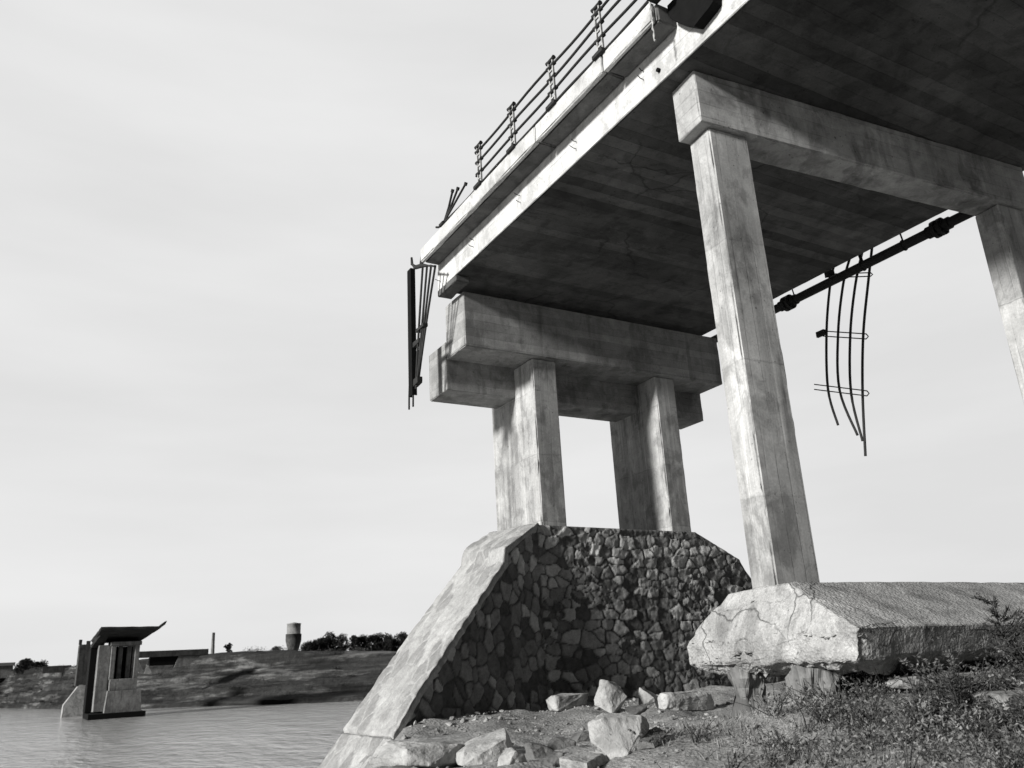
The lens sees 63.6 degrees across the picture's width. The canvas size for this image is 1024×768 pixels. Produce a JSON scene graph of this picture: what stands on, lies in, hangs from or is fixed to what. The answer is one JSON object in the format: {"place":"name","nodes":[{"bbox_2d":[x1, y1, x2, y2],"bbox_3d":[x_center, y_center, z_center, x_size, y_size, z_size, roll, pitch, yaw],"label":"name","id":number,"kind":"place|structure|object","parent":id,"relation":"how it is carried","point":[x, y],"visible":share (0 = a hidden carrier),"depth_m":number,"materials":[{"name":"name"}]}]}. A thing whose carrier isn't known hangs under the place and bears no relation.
{"place":"outdoors","nodes":[
{"label":"outdoors","id":0,"kind":"place"},
{"bbox_2d":[0,701,361,767],"bbox_3d":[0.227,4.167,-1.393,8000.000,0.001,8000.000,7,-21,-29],"label":"water","id":1,"kind":"structure","parent":0,"point":[304,735],"depth_m":64.94,"materials":[{"name":"grey liquid"}]},
{"bbox_2d":[61,640,90,717],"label":"bridge pier","id":2,"kind":"structure","parent":1,"relation":"in","point":[72,705],"depth_m":117.34,"materials":[{"name":"concrete"}]},
{"bbox_2d":[82,641,145,719],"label":"bridge pier","id":3,"kind":"structure","parent":1,"relation":"in","point":[111,691],"depth_m":107.42,"materials":[{"name":"concrete"}]},
{"bbox_2d":[90,621,166,648],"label":"deck fragment","id":4,"kind":"object","parent":3,"relation":"on","point":[103,635],"visible":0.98,"depth_m":107.56,"materials":[{"name":"grey concrete"}]},
{"bbox_2d":[0,650,396,709],"bbox_3d":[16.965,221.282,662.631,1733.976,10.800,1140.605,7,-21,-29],"label":"bank","id":5,"kind":"structure","parent":0,"point":[307,676],"depth_m":138.64,"materials":[{"name":"grey soil"}]},
{"bbox_2d":[0,662,14,677],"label":"shed","id":6,"kind":"structure","parent":5,"relation":"on","point":[6,669],"depth_m":204.48,"materials":[{"name":"grey concrete"}]},
{"bbox_2d":[13,658,31,674],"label":"tree","id":7,"kind":"object","parent":5,"relation":"on","point":[24,664],"visible":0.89,"depth_m":197.23,"materials":[{"name":"black plant"}]},
{"bbox_2d":[28,660,48,669],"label":"tree","id":8,"kind":"object","parent":5,"relation":"on","point":[37,663],"visible":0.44,"depth_m":194.98,"materials":[{"name":"black plant"}]},
{"bbox_2d":[42,665,71,672],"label":"boundary wall","id":9,"kind":"structure","parent":5,"relation":"on","point":[52,669],"depth_m":171.69,"materials":[{"name":"grey concrete"}]},
{"bbox_2d":[138,649,208,673],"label":"bridge span","id":10,"kind":"object","parent":5,"relation":"on","point":[177,658],"visible":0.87,"depth_m":134.08,"materials":[{"name":"concrete"}]},
{"bbox_2d":[0,645,368,703],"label":"scrub","id":11,"kind":"object","parent":5,"relation":"on","point":[246,695],"visible":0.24,"depth_m":147.68,"materials":[{"name":"grey plant"}]},
{"bbox_2d":[211,632,214,653],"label":"chimney","id":12,"kind":"object","parent":5,"relation":"on","point":[213,643],"visible":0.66,"depth_m":174.10,"materials":[{"name":"grey concrete"}]},
{"bbox_2d":[224,642,232,651],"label":"tree","id":13,"kind":"object","parent":5,"relation":"on","point":[228,647],"visible":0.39,"depth_m":161.44,"materials":[{"name":"black plant"}]},
{"bbox_2d":[269,646,282,650],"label":"tree","id":14,"kind":"object","parent":5,"relation":"on","point":[274,647],"visible":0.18,"depth_m":161.02,"materials":[{"name":"grey plant"}]},
{"bbox_2d":[286,622,301,650],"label":"water tower","id":15,"kind":"structure","parent":5,"relation":"on","point":[293,636],"depth_m":183.54,"materials":[{"name":"concrete"}]},
{"bbox_2d":[300,640,321,650],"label":"tree","id":16,"kind":"object","parent":5,"relation":"on","point":[310,644],"visible":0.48,"depth_m":159.14,"materials":[{"name":"black plant"}]},
{"bbox_2d":[313,636,330,650],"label":"tree","id":17,"kind":"object","parent":5,"relation":"on","point":[322,641],"visible":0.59,"depth_m":161.25,"materials":[{"name":"black plant"}]},
{"bbox_2d":[324,631,338,650],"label":"tree","id":18,"kind":"object","parent":5,"relation":"on","point":[331,636],"visible":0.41,"depth_m":163.59,"materials":[{"name":"black plant"}]},
{"bbox_2d":[333,633,349,650],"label":"tree","id":19,"kind":"object","parent":5,"relation":"on","point":[341,640],"visible":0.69,"depth_m":162.30,"materials":[{"name":"black plant"}]},
{"bbox_2d":[345,635,361,650],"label":"tree","id":20,"kind":"object","parent":5,"relation":"on","point":[354,641],"visible":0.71,"depth_m":162.63,"materials":[{"name":"black plant"}]},
{"bbox_2d":[357,634,372,650],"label":"tree","id":21,"kind":"object","parent":5,"relation":"on","point":[364,639],"visible":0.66,"depth_m":163.48,"materials":[{"name":"black plant"}]},
{"bbox_2d":[368,632,383,650],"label":"tree","id":22,"kind":"object","parent":5,"relation":"on","point":[376,641],"visible":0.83,"depth_m":163.48,"materials":[{"name":"black plant"}]},
{"bbox_2d":[378,632,399,651],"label":"tree","id":23,"kind":"object","parent":5,"relation":"on","point":[390,643],"visible":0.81,"depth_m":163.54,"materials":[{"name":"black plant"}]},
{"bbox_2d":[393,631,407,651],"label":"tree","id":24,"kind":"object","parent":5,"relation":"on","point":[401,637],"visible":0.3,"depth_m":164.26,"materials":[{"name":"black plant"}]},
{"bbox_2d":[0,0,1023,668],"label":"sky","id":25,"kind":"structure","parent":0,"point":[214,214],"materials":[{"name":"white"}]},
{"bbox_2d":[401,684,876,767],"bbox_3d":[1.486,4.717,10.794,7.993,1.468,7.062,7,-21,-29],"label":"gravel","id":26,"kind":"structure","parent":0,"point":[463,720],"depth_m":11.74,"materials":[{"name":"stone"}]},
{"bbox_2d":[372,675,1023,767],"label":"ground","id":27,"kind":"structure","parent":0,"point":[578,717],"depth_m":7.76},
{"bbox_2d":[369,737,513,767],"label":"rock","id":28,"kind":"object","parent":27,"relation":"on","point":[426,752],"visible":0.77,"depth_m":8.23,"materials":[{"name":"stone"}]},
{"bbox_2d":[455,728,512,765],"bbox_3d":[-0.304,3.676,8.346,0.615,0.312,0.435,-4,-18,3],"label":"rock","id":29,"kind":"object","parent":27,"relation":"on","point":[487,747],"visible":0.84,"depth_m":8.23,"materials":[{"name":"stone"}]},
{"bbox_2d":[497,747,526,766],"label":"rock","id":30,"kind":"object","parent":27,"relation":"on","point":[510,756],"visible":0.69,"depth_m":7.55,"materials":[{"name":"stone"}]},
{"bbox_2d":[525,742,554,758],"bbox_3d":[0.292,3.635,8.151,0.327,0.186,0.231,7,-21,-29],"label":"rock","id":31,"kind":"object","parent":27,"relation":"on","point":[537,750],"visible":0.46,"depth_m":8.09,"materials":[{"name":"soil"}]},
{"bbox_2d":[537,751,563,766],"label":"rock","id":32,"kind":"object","parent":27,"relation":"on","point":[552,758],"visible":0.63,"depth_m":7.52,"materials":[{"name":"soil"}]},
{"bbox_2d":[318,291,784,767],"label":"bridge pier","id":33,"kind":"structure","parent":27,"relation":"on","point":[537,603],"depth_m":16.12,"materials":[{"name":"concrete"}]},
{"bbox_2d":[547,737,575,749],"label":"rock","id":34,"kind":"object","parent":27,"relation":"on","point":[558,743],"visible":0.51,"depth_m":8.81,"materials":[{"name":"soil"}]},
{"bbox_2d":[546,693,587,711],"bbox_3d":[0.898,5.329,13.777,0.681,0.311,0.417,7,-21,-29],"label":"rock","id":35,"kind":"object","parent":27,"relation":"on","point":[560,702],"visible":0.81,"depth_m":13.62,"materials":[{"name":"stone"}]},
{"bbox_2d":[571,731,589,742],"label":"rock","id":36,"kind":"object","parent":27,"relation":"on","point":[580,736],"visible":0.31,"depth_m":9.39,"materials":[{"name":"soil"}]},
{"bbox_2d":[559,753,608,767],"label":"rock","id":37,"kind":"object","parent":27,"relation":"on","point":[582,760],"visible":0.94,"depth_m":7.33,"materials":[{"name":"stone"}]},
{"bbox_2d":[594,679,626,712],"bbox_3d":[1.544,4.959,13.088,0.480,0.528,0.392,7,-21,-29],"label":"rock","id":38,"kind":"object","parent":27,"relation":"on","point":[610,697],"visible":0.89,"depth_m":12.96,"materials":[{"name":"stone"}]},
{"bbox_2d":[588,713,648,759],"bbox_3d":[1.019,3.391,7.826,0.566,0.526,0.675,-9,-19,17],"label":"rock","id":39,"kind":"object","parent":27,"relation":"on","point":[611,735],"visible":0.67,"depth_m":7.62,"materials":[{"name":"stone"}]},
{"bbox_2d":[625,704,646,714],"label":"rock","id":40,"kind":"object","parent":27,"relation":"on","point":[637,709],"visible":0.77,"depth_m":12.75,"materials":[{"name":"stone"}]},
{"bbox_2d":[638,687,658,707],"bbox_3d":[2.263,5.167,13.448,0.324,0.448,0.628,-12,-21,26],"label":"rock","id":41,"kind":"object","parent":27,"relation":"on","point":[649,699],"visible":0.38,"depth_m":13.23,"materials":[{"name":"stone"}]},
{"bbox_2d":[637,727,665,749],"bbox_3d":[1.320,3.303,7.697,0.225,0.167,0.483,-12,-20,24],"label":"rock","id":42,"kind":"object","parent":27,"relation":"on","point":[644,744],"visible":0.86,"depth_m":7.57,"materials":[{"name":"stone"}]},
{"bbox_2d":[658,691,713,710],"bbox_3d":[2.753,5.050,13.111,1.000,0.331,0.371,7,-21,-29],"label":"rock","id":43,"kind":"object","parent":27,"relation":"on","point":[692,701],"visible":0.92,"depth_m":12.96,"materials":[{"name":"stone"}]},
{"bbox_2d":[628,620,1023,767],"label":"weeds","id":44,"kind":"object","parent":27,"relation":"on","point":[957,694],"visible":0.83,"depth_m":6.69,"materials":[{"name":"grey plant"}]},
{"bbox_2d":[672,71,1023,716],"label":"bridge pier","id":45,"kind":"structure","parent":27,"relation":"on","point":[791,619],"depth_m":9.50,"materials":[{"name":"concrete"}]},
{"bbox_2d":[421,0,1023,335],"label":"bridge deck","id":46,"kind":"structure","parent":45,"relation":"on","point":[582,198],"depth_m":12.44,"materials":[{"name":"concrete"}]},
{"bbox_2d":[407,256,436,409],"bbox_3d":[-1.743,-1.199,16.058,0.124,3.183,1.316,7,-21,-29],"label":"hanging railing","id":47,"kind":"object","parent":46,"relation":"hanging from","point":[415,357],"visible":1,"depth_m":16.14,"materials":[{"name":"metal"}]},
{"bbox_2d":[435,0,660,227],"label":"bridge railing","id":48,"kind":"object","parent":46,"relation":"on","point":[595,10],"visible":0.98,"depth_m":12.50,"materials":[{"name":"metal"}]},
{"bbox_2d":[712,212,972,341],"bbox_3d":[9.449,-4.100,12.066,0.327,0.775,20.000,7,-21,-29],"label":"water pipe","id":49,"kind":"object","parent":46,"relation":"hanging from","point":[939,227],"visible":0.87,"depth_m":15.92,"materials":[{"name":"metal"}]},
{"bbox_2d":[814,248,872,455],"bbox_3d":[6.818,-0.608,16.627,0.175,4.157,1.940,7,-21,-29],"label":"exposed rebar","id":50,"kind":"object","parent":49,"relation":"hanging from","point":[825,331],"visible":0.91,"depth_m":16.70,"materials":[{"name":"metal"}]},
{"bbox_2d":[882,668,1020,688],"bbox_3d":[4.346,2.863,8.037,1.865,0.123,0.309,6,-21,-26],"label":"concrete slab","id":51,"kind":"object","parent":27,"relation":"on","point":[899,684],"depth_m":7.67,"materials":[{"name":"stone"}]},
{"bbox_2d":[970,690,1023,708],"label":"rock","id":52,"kind":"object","parent":27,"relation":"on","point":[998,696],"depth_m":7.10,"materials":[{"name":"stone"}]},
{"bbox_2d":[970,592,1023,689],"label":"bush","id":53,"kind":"object","parent":27,"relation":"on","point":[1009,631],"visible":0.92,"depth_m":8.04,"materials":[{"name":"grey plant"}]}
]}

